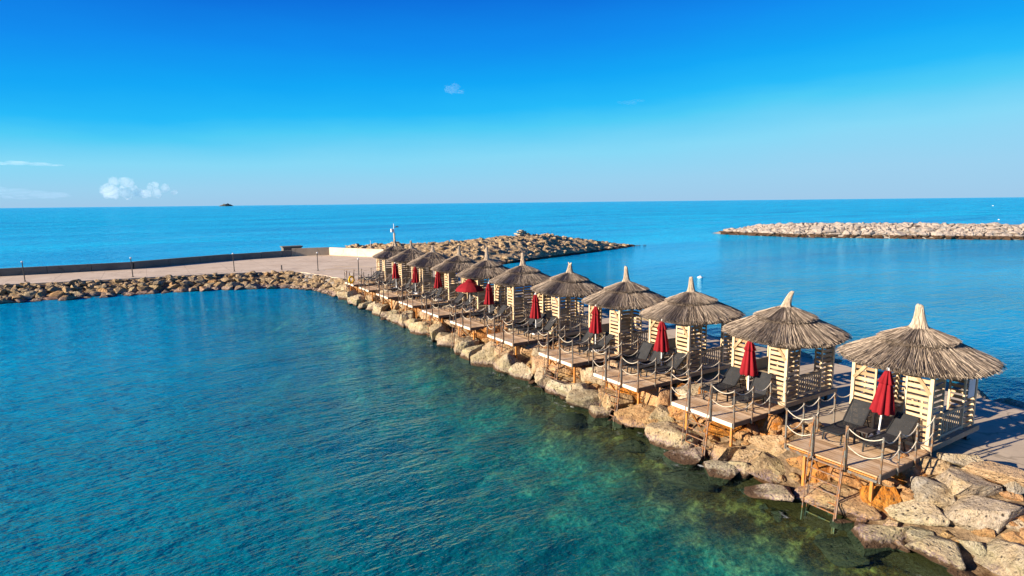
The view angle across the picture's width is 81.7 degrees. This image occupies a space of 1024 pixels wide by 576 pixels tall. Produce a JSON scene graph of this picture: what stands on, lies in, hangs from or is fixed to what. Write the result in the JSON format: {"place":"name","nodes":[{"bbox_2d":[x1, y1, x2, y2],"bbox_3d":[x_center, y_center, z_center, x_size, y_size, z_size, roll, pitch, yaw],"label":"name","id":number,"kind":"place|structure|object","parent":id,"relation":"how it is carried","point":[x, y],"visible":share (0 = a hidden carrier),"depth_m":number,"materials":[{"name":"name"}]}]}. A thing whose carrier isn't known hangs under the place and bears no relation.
{"place":"outdoors","nodes":[
{"label":"outdoors","id":0,"kind":"place"},
{"bbox_2d":[1,273,295,298],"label":"quay bank","id":1,"kind":"structure","parent":0,"point":[166,285],"depth_m":61.71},
{"bbox_2d":[0,255,434,285],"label":"quay pavement","id":2,"kind":"structure","parent":0,"point":[306,264],"depth_m":69.29,"materials":[{"name":"concrete"}]},
{"bbox_2d":[0,250,291,275],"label":"sea wall","id":3,"kind":"structure","parent":2,"relation":"on","point":[109,266],"depth_m":71.63,"materials":[{"name":"concrete"}]},
{"bbox_2d":[292,247,328,255],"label":"stone wall","id":4,"kind":"structure","parent":2,"relation":"on","point":[309,251],"depth_m":87.30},
{"bbox_2d":[329,247,420,256],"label":"rendered wall","id":5,"kind":"structure","parent":2,"relation":"on","point":[364,252],"depth_m":85.86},
{"bbox_2d":[293,273,336,298],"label":"sloping apron","id":6,"kind":"object","parent":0,"point":[306,274],"visible":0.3,"depth_m":62.48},
{"bbox_2d":[0,270,347,300],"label":"quay rubble","id":7,"kind":"object","parent":6,"relation":"on","point":[328,288],"visible":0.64,"depth_m":60.68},
{"bbox_2d":[0,197,1023,575],"bbox_3d":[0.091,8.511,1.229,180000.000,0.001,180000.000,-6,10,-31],"label":"sea","id":8,"kind":"structure","parent":0,"point":[132,439],"depth_m":41.23,"materials":[{"name":"liquid"}]},
{"bbox_2d":[715,223,1022,239],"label":"rocks","id":9,"kind":"object","parent":8,"relation":"in","point":[842,234],"visible":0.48,"depth_m":131.38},
{"bbox_2d":[719,222,1023,239],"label":"breakwater armour stones","id":10,"kind":"object","parent":9,"relation":"on","point":[991,231],"visible":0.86,"depth_m":130.03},
{"bbox_2d":[0,0,1023,207],"label":"sky","id":11,"kind":"structure","parent":0,"point":[104,103],"materials":[{"name":"blue"}]},
{"bbox_2d":[198,292,1023,575],"bbox_3d":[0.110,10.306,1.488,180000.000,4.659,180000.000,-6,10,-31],"label":"seabed","id":12,"kind":"structure","parent":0,"point":[762,544],"depth_m":22.71,"materials":[{"name":"liquid"}]},
{"bbox_2d":[429,323,447,346],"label":"boulder","id":13,"kind":"object","parent":12,"relation":"on","point":[435,329],"visible":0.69,"depth_m":37.34,"materials":[{"name":"stone"}]},
{"bbox_2d":[437,332,458,350],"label":"boulder","id":14,"kind":"object","parent":12,"relation":"on","point":[444,342],"visible":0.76,"depth_m":35.85,"materials":[{"name":"stone"}]},
{"bbox_2d":[365,233,635,264],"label":"headland","id":15,"kind":"structure","parent":12,"relation":"on","point":[510,253],"depth_m":92.38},
{"bbox_2d":[345,233,639,262],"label":"headland rubble","id":16,"kind":"object","parent":15,"relation":"on","point":[514,247],"visible":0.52,"depth_m":90.74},
{"bbox_2d":[552,412,583,425],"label":"boulder","id":17,"kind":"object","parent":12,"relation":"on","point":[563,417],"visible":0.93,"depth_m":24.47,"materials":[{"name":"stone"}]},
{"bbox_2d":[613,439,647,452],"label":"boulder","id":18,"kind":"object","parent":12,"relation":"on","point":[630,443],"visible":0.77,"depth_m":21.89,"materials":[{"name":"stone"}]},
{"bbox_2d":[614,403,657,428],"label":"boulder","id":19,"kind":"object","parent":12,"relation":"on","point":[637,415],"visible":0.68,"depth_m":22.64,"materials":[{"name":"stone"}]},
{"bbox_2d":[645,421,699,456],"bbox_3d":[5.761,5.448,21.261,2.016,1.123,1.725,6,17,23],"label":"boulder","id":20,"kind":"object","parent":12,"relation":"on","point":[665,435],"visible":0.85,"depth_m":20.90,"materials":[{"name":"stone"}]},
{"bbox_2d":[661,470,718,491],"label":"boulder","id":21,"kind":"object","parent":12,"relation":"on","point":[683,483],"visible":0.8,"depth_m":19.02,"materials":[{"name":"stone"}]},
{"bbox_2d":[739,483,793,501],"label":"boulder","id":22,"kind":"object","parent":12,"relation":"on","point":[768,491],"visible":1,"depth_m":17.19,"materials":[{"name":"stone"}]},
{"bbox_2d":[813,536,869,567],"bbox_3d":[8.572,6.824,15.226,1.098,0.393,1.265,-1,8,-3],"label":"boulder","id":23,"kind":"object","parent":12,"relation":"on","point":[842,554],"visible":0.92,"depth_m":15.16,"materials":[{"name":"stone"}]},
{"bbox_2d":[336,298,1023,575],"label":"embankment","id":24,"kind":"structure","parent":0,"point":[915,563],"depth_m":16.67,"materials":[{"name":"stone"}]},
{"bbox_2d":[344,268,384,304],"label":"sun deck","id":25,"kind":"structure","parent":24,"relation":"on","point":[354,284],"depth_m":53.57,"materials":[{"name":"wood"}]},
{"bbox_2d":[358,272,401,302],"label":"sun deck","id":26,"kind":"structure","parent":24,"relation":"on","point":[368,288],"depth_m":50.40,"materials":[{"name":"wood"}]},
{"bbox_2d":[375,277,424,309],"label":"sun deck","id":27,"kind":"structure","parent":24,"relation":"on","point":[391,295],"depth_m":46.35,"materials":[{"name":"wood"}]},
{"bbox_2d":[408,321,431,340],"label":"boulder","id":28,"kind":"object","parent":24,"relation":"on","point":[418,328],"visible":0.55,"depth_m":39.21,"materials":[{"name":"stone"}]},
{"bbox_2d":[398,284,451,318],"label":"sun deck","id":29,"kind":"structure","parent":24,"relation":"on","point":[412,303],"depth_m":42.62,"materials":[{"name":"wood"}]},
{"bbox_2d":[421,290,480,341],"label":"sun deck","id":30,"kind":"structure","parent":24,"relation":"on","point":[438,312],"depth_m":38.93,"materials":[{"name":"wood"}]},
{"bbox_2d":[456,279,483,310],"bbox_3d":[-2.812,0.425,39.538,1.914,2.120,1.907,-2,8,-10],"label":"open parasol","id":31,"kind":"object","parent":30,"relation":"on","point":[469,285],"visible":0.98,"depth_m":38.96,"materials":[{"name":"red fabric"}]},
{"bbox_2d":[454,336,478,357],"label":"boulder","id":32,"kind":"object","parent":24,"relation":"on","point":[461,344],"visible":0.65,"depth_m":34.01,"materials":[{"name":"stone"}]},
{"bbox_2d":[458,344,484,363],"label":"boulder","id":33,"kind":"object","parent":24,"relation":"on","point":[466,353],"visible":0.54,"depth_m":33.07,"materials":[{"name":"stone"}]},
{"bbox_2d":[449,300,514,352],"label":"sun deck","id":34,"kind":"structure","parent":24,"relation":"on","point":[470,324],"depth_m":35.26,"materials":[{"name":"wood"}]},
{"bbox_2d":[470,345,497,376],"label":"boulder","id":35,"kind":"object","parent":24,"relation":"on","point":[485,358],"visible":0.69,"depth_m":31.43,"materials":[{"name":"stone"}]},
{"bbox_2d":[476,324,502,342],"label":"boulder","id":36,"kind":"object","parent":24,"relation":"on","point":[481,334],"visible":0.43,"depth_m":34.37,"materials":[{"name":"stone"}]},
{"bbox_2d":[493,353,520,373],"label":"boulder","id":37,"kind":"object","parent":24,"relation":"on","point":[503,363],"visible":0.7,"depth_m":30.29,"materials":[{"name":"stone"}]},
{"bbox_2d":[494,343,525,360],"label":"boulder","id":38,"kind":"object","parent":24,"relation":"on","point":[506,348],"visible":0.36,"depth_m":30.97,"materials":[{"name":"stone"}]},
{"bbox_2d":[508,362,532,385],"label":"boulder","id":39,"kind":"object","parent":24,"relation":"on","point":[521,371],"visible":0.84,"depth_m":28.94,"materials":[{"name":"stone"}]},
{"bbox_2d":[486,309,560,376],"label":"sun deck","id":40,"kind":"structure","parent":24,"relation":"on","point":[510,339],"depth_m":31.29,"materials":[{"name":"wood"}]},
{"bbox_2d":[530,293,541,334],"bbox_3d":[1.287,1.390,32.075,0.615,2.265,0.631,-2,8,-8],"label":"closed parasol","id":41,"kind":"object","parent":40,"relation":"on","point":[535,313],"visible":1,"depth_m":31.89,"materials":[{"name":"red fabric"}]},
{"bbox_2d":[520,341,546,357],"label":"boulder","id":42,"kind":"object","parent":24,"relation":"on","point":[526,350],"visible":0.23,"depth_m":30.77,"materials":[{"name":"stone"}]},
{"bbox_2d":[531,355,555,375],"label":"boulder","id":43,"kind":"object","parent":24,"relation":"on","point":[537,362],"visible":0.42,"depth_m":28.46,"materials":[{"name":"stone"}]},
{"bbox_2d":[534,367,553,391],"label":"boulder","id":44,"kind":"object","parent":24,"relation":"on","point":[541,379],"visible":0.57,"depth_m":27.53,"materials":[{"name":"stone"}]},
{"bbox_2d":[544,379,569,395],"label":"boulder","id":45,"kind":"object","parent":24,"relation":"on","point":[549,389],"visible":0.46,"depth_m":26.71,"materials":[{"name":"stone"}]},
{"bbox_2d":[551,383,588,396],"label":"boulder","id":46,"kind":"object","parent":24,"relation":"on","point":[564,390],"visible":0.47,"depth_m":25.64,"materials":[{"name":"stone"}]},
{"bbox_2d":[538,323,623,400],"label":"sun deck","id":47,"kind":"structure","parent":24,"relation":"on","point":[573,359],"depth_m":27.42,"materials":[{"name":"wood"}]},
{"bbox_2d":[589,306,601,351],"bbox_3d":[4.006,1.898,28.372,0.615,2.269,0.630,-9,11,-44],"label":"closed parasol","id":48,"kind":"object","parent":47,"relation":"on","point":[595,326],"visible":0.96,"depth_m":28.16,"materials":[{"name":"red fabric"}]},
{"bbox_2d":[577,332,614,356],"bbox_3d":[3.958,2.667,27.860,1.835,0.887,0.615,-6,10,-32],"label":"sun lounger","id":49,"kind":"object","parent":47,"relation":"on","point":[599,344],"visible":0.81,"depth_m":27.97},
{"bbox_2d":[566,389,601,410],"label":"boulder","id":50,"kind":"object","parent":24,"relation":"on","point":[585,399],"visible":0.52,"depth_m":24.79,"materials":[{"name":"stone"}]},
{"bbox_2d":[580,365,613,384],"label":"boulder","id":51,"kind":"object","parent":24,"relation":"on","point":[586,374],"visible":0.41,"depth_m":26.27,"materials":[{"name":"stone"}]},
{"bbox_2d":[587,405,611,425],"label":"boulder","id":52,"kind":"object","parent":24,"relation":"on","point":[600,412],"visible":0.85,"depth_m":23.86,"materials":[{"name":"stone"}]},
{"bbox_2d":[598,388,634,412],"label":"boulder","id":53,"kind":"object","parent":24,"relation":"on","point":[625,399],"visible":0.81,"depth_m":23.93,"materials":[{"name":"stone"}]},
{"bbox_2d":[592,339,691,429],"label":"sun deck","id":54,"kind":"structure","parent":24,"relation":"on","point":[621,377],"depth_m":23.84,"materials":[{"name":"wood"}]},
{"bbox_2d":[615,341,653,371],"bbox_3d":[5.295,2.938,25.417,1.799,1.019,0.615,-6,10,-34],"label":"sun lounger","id":55,"kind":"object","parent":54,"relation":"on","point":[644,350],"visible":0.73,"depth_m":25.60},
{"bbox_2d":[628,351,665,376],"bbox_3d":[5.707,3.050,24.777,1.799,0.971,0.615,-6,10,-35],"label":"sun lounger","id":56,"kind":"object","parent":54,"relation":"on","point":[654,355],"visible":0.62,"depth_m":24.85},
{"bbox_2d":[653,319,668,372],"bbox_3d":[6.261,2.391,24.775,0.631,2.265,0.615,4,9,29],"label":"closed parasol","id":57,"kind":"object","parent":54,"relation":"on","point":[661,344],"visible":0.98,"depth_m":24.58,"materials":[{"name":"red fabric"}]},
{"bbox_2d":[643,352,686,376],"bbox_3d":[6.269,3.175,24.170,1.835,0.887,0.615,-5,9,-27],"label":"sun lounger","id":58,"kind":"object","parent":54,"relation":"on","point":[668,365],"visible":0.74,"depth_m":24.24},
{"bbox_2d":[640,387,669,406],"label":"boulder","id":59,"kind":"object","parent":24,"relation":"on","point":[656,397],"visible":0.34,"depth_m":23.13,"materials":[{"name":"stone"}]},
{"bbox_2d":[648,404,675,421],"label":"boulder","id":60,"kind":"object","parent":24,"relation":"on","point":[660,412],"visible":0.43,"depth_m":22.31,"materials":[{"name":"stone"}]},
{"bbox_2d":[668,406,692,419],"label":"boulder","id":61,"kind":"object","parent":24,"relation":"on","point":[676,413],"visible":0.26,"depth_m":22.01,"materials":[{"name":"stone"}]},
{"bbox_2d":[343,279,1023,575],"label":"rubble","id":62,"kind":"object","parent":24,"relation":"on","point":[905,492],"visible":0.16,"depth_m":17.63,"materials":[{"name":"stone"}]},
{"bbox_2d":[660,447,703,470],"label":"boulder","id":63,"kind":"object","parent":62,"relation":"on","point":[686,459],"visible":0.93,"depth_m":19.82,"materials":[{"name":"stone"}]},
{"bbox_2d":[702,460,738,485],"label":"boulder","id":64,"kind":"object","parent":62,"relation":"on","point":[719,472],"visible":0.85,"depth_m":18.67,"materials":[{"name":"stone"}]},
{"bbox_2d":[937,453,983,466],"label":"boulder","id":65,"kind":"object","parent":62,"relation":"on","point":[960,460],"visible":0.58,"depth_m":15.93,"materials":[{"name":"stone"}]},
{"bbox_2d":[941,495,1023,534],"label":"boulder","id":66,"kind":"object","parent":62,"relation":"on","point":[972,512],"visible":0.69,"depth_m":14.32,"materials":[{"name":"stone"}]},
{"bbox_2d":[961,461,1023,486],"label":"boulder","id":67,"kind":"object","parent":62,"relation":"on","point":[998,473],"visible":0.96,"depth_m":15.17,"materials":[{"name":"stone"}]},
{"bbox_2d":[672,382,707,398],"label":"boulder","id":68,"kind":"object","parent":24,"relation":"on","point":[694,389],"visible":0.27,"depth_m":23.02,"materials":[{"name":"stone"}]},
{"bbox_2d":[706,442,744,460],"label":"boulder","id":69,"kind":"object","parent":24,"relation":"on","point":[722,451],"visible":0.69,"depth_m":19.48,"materials":[{"name":"stone"}]},
{"bbox_2d":[703,421,748,437],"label":"boulder","id":70,"kind":"object","parent":24,"relation":"on","point":[715,429],"visible":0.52,"depth_m":20.42,"materials":[{"name":"stone"}]},
{"bbox_2d":[670,360,789,469],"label":"sun deck","id":71,"kind":"structure","parent":24,"relation":"on","point":[720,410],"depth_m":20.27,"materials":[{"name":"wood"}]},
{"bbox_2d":[700,366,741,400],"bbox_3d":[7.743,3.507,21.761,1.835,0.887,0.615,-7,10,-36],"label":"sun lounger","id":72,"kind":"object","parent":71,"relation":"on","point":[731,377],"visible":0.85,"depth_m":21.93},
{"bbox_2d":[740,341,757,390],"bbox_3d":[8.524,2.872,21.270,0.631,2.263,0.615,-6,10,-31],"label":"closed parasol","id":73,"kind":"object","parent":71,"relation":"on","point":[748,367],"visible":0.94,"depth_m":21.08,"materials":[{"name":"red fabric"}]},
{"bbox_2d":[729,371,772,411],"bbox_3d":[8.383,3.589,20.678,1.799,1.019,0.615,-7,10,-37],"label":"sun lounger","id":74,"kind":"object","parent":71,"relation":"on","point":[761,381],"visible":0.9,"depth_m":20.84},
{"bbox_2d":[728,460,750,481],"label":"boulder","id":75,"kind":"object","parent":24,"relation":"on","point":[742,467],"visible":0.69,"depth_m":18.56,"materials":[{"name":"stone"}]},
{"bbox_2d":[730,449,761,463],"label":"boulder","id":76,"kind":"object","parent":24,"relation":"on","point":[746,456],"visible":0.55,"depth_m":19.01,"materials":[{"name":"stone"}]},
{"bbox_2d":[746,451,785,483],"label":"boulder","id":77,"kind":"object","parent":24,"relation":"on","point":[767,467],"visible":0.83,"depth_m":18.28,"materials":[{"name":"stone"}]},
{"bbox_2d":[748,435,787,456],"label":"boulder","id":78,"kind":"object","parent":24,"relation":"on","point":[769,444],"visible":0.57,"depth_m":19.20,"materials":[{"name":"stone"}]},
{"bbox_2d":[755,414,784,435],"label":"boulder","id":79,"kind":"object","parent":24,"relation":"on","point":[768,424],"visible":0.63,"depth_m":19.71,"materials":[{"name":"stone"}]},
{"bbox_2d":[807,459,842,483],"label":"boulder","id":80,"kind":"object","parent":24,"relation":"on","point":[820,474],"visible":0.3,"depth_m":17.30,"materials":[{"name":"stone"}]},
{"bbox_2d":[794,480,881,520],"bbox_3d":[9.050,5.948,16.670,1.981,0.772,1.842,2,9,17],"label":"boulder","id":81,"kind":"object","parent":24,"relation":"on","point":[852,504],"visible":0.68,"depth_m":16.24,"materials":[{"name":"stone"}]},
{"bbox_2d":[829,466,867,487],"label":"boulder","id":82,"kind":"object","parent":24,"relation":"on","point":[849,479],"visible":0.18,"depth_m":16.68,"materials":[{"name":"stone"}]},
{"bbox_2d":[784,392,935,533],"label":"sun deck","id":83,"kind":"structure","parent":24,"relation":"on","point":[877,464],"depth_m":16.54,"materials":[{"name":"wood"}]},
{"bbox_2d":[819,398,870,445],"bbox_3d":[10.057,4.012,17.796,1.799,0.971,0.615,-6,10,-31],"label":"sun lounger","id":84,"kind":"object","parent":83,"relation":"on","point":[856,413],"visible":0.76,"depth_m":17.94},
{"bbox_2d":[868,367,894,436],"bbox_3d":[10.833,3.424,17.331,0.628,2.274,0.632,-6,10,-31],"label":"closed parasol","id":85,"kind":"object","parent":83,"relation":"on","point":[883,402],"visible":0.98,"depth_m":17.14,"materials":[{"name":"red fabric"}]},
{"bbox_2d":[859,411,919,451],"bbox_3d":[10.737,4.185,16.844,1.835,0.887,0.615,-5,9,-28],"label":"sun lounger","id":86,"kind":"object","parent":83,"relation":"on","point":[905,423],"visible":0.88,"depth_m":16.97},
{"bbox_2d":[859,486,902,513],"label":"boulder","id":87,"kind":"object","parent":24,"relation":"on","point":[884,497],"visible":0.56,"depth_m":15.84,"materials":[{"name":"stone"}]},
{"bbox_2d":[847,524,917,556],"bbox_3d":[9.532,6.331,15.072,1.814,0.628,1.546,-6,-2,36],"label":"boulder","id":88,"kind":"object","parent":24,"relation":"on","point":[867,540],"visible":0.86,"depth_m":14.81,"materials":[{"name":"stone"}]},
{"bbox_2d":[891,451,927,484],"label":"boulder","id":89,"kind":"object","parent":24,"relation":"on","point":[917,470],"visible":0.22,"depth_m":16.18,"materials":[{"name":"stone"}]},
{"bbox_2d":[884,499,949,526],"bbox_3d":[10.470,5.818,15.199,1.225,0.628,1.257,-1,8,0],"label":"boulder","id":90,"kind":"object","parent":24,"relation":"on","point":[913,511],"visible":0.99,"depth_m":15.06,"materials":[{"name":"stone"}]},
{"bbox_2d":[905,526,934,539],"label":"boulder","id":91,"kind":"object","parent":24,"relation":"on","point":[917,534],"visible":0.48,"depth_m":14.72,"materials":[{"name":"stone"}]},
{"bbox_2d":[906,476,957,509],"bbox_3d":[11.010,5.524,15.604,1.265,0.906,1.066,13,21,39],"label":"boulder","id":92,"kind":"object","parent":24,"relation":"on","point":[940,496],"visible":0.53,"depth_m":15.29,"materials":[{"name":"stone"}]},
{"bbox_2d":[918,456,951,475],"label":"boulder","id":93,"kind":"object","parent":24,"relation":"on","point":[932,466],"visible":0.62,"depth_m":16.09,"materials":[{"name":"stone"}]},
{"bbox_2d":[905,534,965,570],"bbox_3d":[10.243,6.348,14.339,1.320,0.665,1.054,7,11,43],"label":"boulder","id":94,"kind":"object","parent":24,"relation":"on","point":[944,553],"visible":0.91,"depth_m":14.04,"materials":[{"name":"stone"}]},
{"bbox_2d":[934,466,1002,497],"bbox_3d":[11.746,5.210,15.596,1.249,0.786,1.434,-1,8,-4],"label":"boulder","id":95,"kind":"object","parent":24,"relation":"on","point":[958,481],"visible":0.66,"depth_m":15.10,"materials":[{"name":"stone"}]},
{"bbox_2d":[956,539,986,558],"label":"boulder","id":96,"kind":"object","parent":24,"relation":"on","point":[977,549],"visible":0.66,"depth_m":13.88,"materials":[{"name":"stone"}]},
{"bbox_2d":[973,538,1023,575],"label":"boulder","id":97,"kind":"object","parent":24,"relation":"on","point":[1004,557],"visible":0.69,"depth_m":13.40,"materials":[{"name":"stone"}]},
{"bbox_2d":[1003,482,1023,494],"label":"boulder","id":98,"kind":"object","parent":24,"relation":"on","point":[1015,487],"visible":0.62,"depth_m":14.76,"materials":[{"name":"stone"}]},
{"bbox_2d":[355,274,1023,469],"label":"pier pavement","id":99,"kind":"structure","parent":0,"point":[997,436],"depth_m":20.98,"materials":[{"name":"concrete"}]},
{"bbox_2d":[372,233,410,282],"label":"gazebo","id":100,"kind":"object","parent":99,"relation":"on","point":[394,249],"visible":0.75,"depth_m":54.71,"materials":[{"name":"wood"}]},
{"bbox_2d":[387,240,434,287],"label":"gazebo","id":101,"kind":"object","parent":99,"relation":"on","point":[411,253],"visible":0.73,"depth_m":51.18,"materials":[{"name":"wood"}]},
{"bbox_2d":[407,245,455,294],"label":"gazebo","id":102,"kind":"object","parent":99,"relation":"on","point":[430,259],"visible":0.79,"depth_m":47.32,"materials":[{"name":"wood"}]},
{"bbox_2d":[430,246,483,301],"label":"gazebo","id":103,"kind":"object","parent":99,"relation":"on","point":[458,263],"visible":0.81,"depth_m":43.41,"materials":[{"name":"wood"}]},
{"bbox_2d":[456,247,512,315],"bbox_3d":[-1.688,-0.613,40.882,4.214,4.477,4.214,-6,10,-31],"label":"gazebo","id":104,"kind":"object","parent":99,"relation":"on","point":[487,268],"visible":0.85,"depth_m":39.75,"materials":[{"name":"wood"}]},
{"bbox_2d":[488,253,550,324],"bbox_3d":[0.710,-0.051,37.173,4.215,4.374,4.214,-6,10,-31],"label":"gazebo","id":105,"kind":"object","parent":99,"relation":"on","point":[522,274],"visible":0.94,"depth_m":36.11,"materials":[{"name":"wood"}]},
{"bbox_2d":[531,262,603,337],"bbox_3d":[3.212,0.608,33.250,4.210,4.138,4.215,-6,10,-31],"label":"gazebo","id":106,"kind":"object","parent":99,"relation":"on","point":[569,284],"visible":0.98,"depth_m":32.20,"materials":[{"name":"wood"}]},
{"bbox_2d":[581,266,665,358],"bbox_3d":[5.644,1.060,29.282,4.218,4.324,4.217,-6,10,-31],"label":"gazebo","id":107,"kind":"object","parent":99,"relation":"on","point":[625,293],"visible":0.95,"depth_m":28.19,"materials":[{"name":"wood"}]},
{"bbox_2d":[639,277,745,381],"bbox_3d":[7.792,1.592,25.797,4.216,4.223,4.214,-6,10,-31],"label":"gazebo","id":108,"kind":"object","parent":99,"relation":"on","point":[689,308],"visible":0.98,"depth_m":24.80,"materials":[{"name":"wood"}]},
{"bbox_2d":[721,291,851,413],"bbox_3d":[10.135,2.139,22.079,4.214,4.152,4.217,-6,10,-31],"label":"gazebo","id":109,"kind":"object","parent":99,"relation":"on","point":[785,329],"visible":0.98,"depth_m":21.16,"materials":[{"name":"wood"}]},
{"bbox_2d":[835,303,1005,451],"bbox_3d":[12.501,2.593,18.365,4.215,4.265,4.216,-6,10,-31],"label":"gazebo","id":110,"kind":"object","parent":99,"relation":"on","point":[916,350],"visible":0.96,"depth_m":17.49,"materials":[{"name":"wood"}]},
{"bbox_2d":[746,355,782,381],"bbox_3d":[9.798,3.212,22.974,1.750,0.871,0.554,-6,10,-31],"label":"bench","id":111,"kind":"object","parent":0,"point":[762,364],"visible":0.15,"depth_m":23.19,"materials":[{"name":"wood"}]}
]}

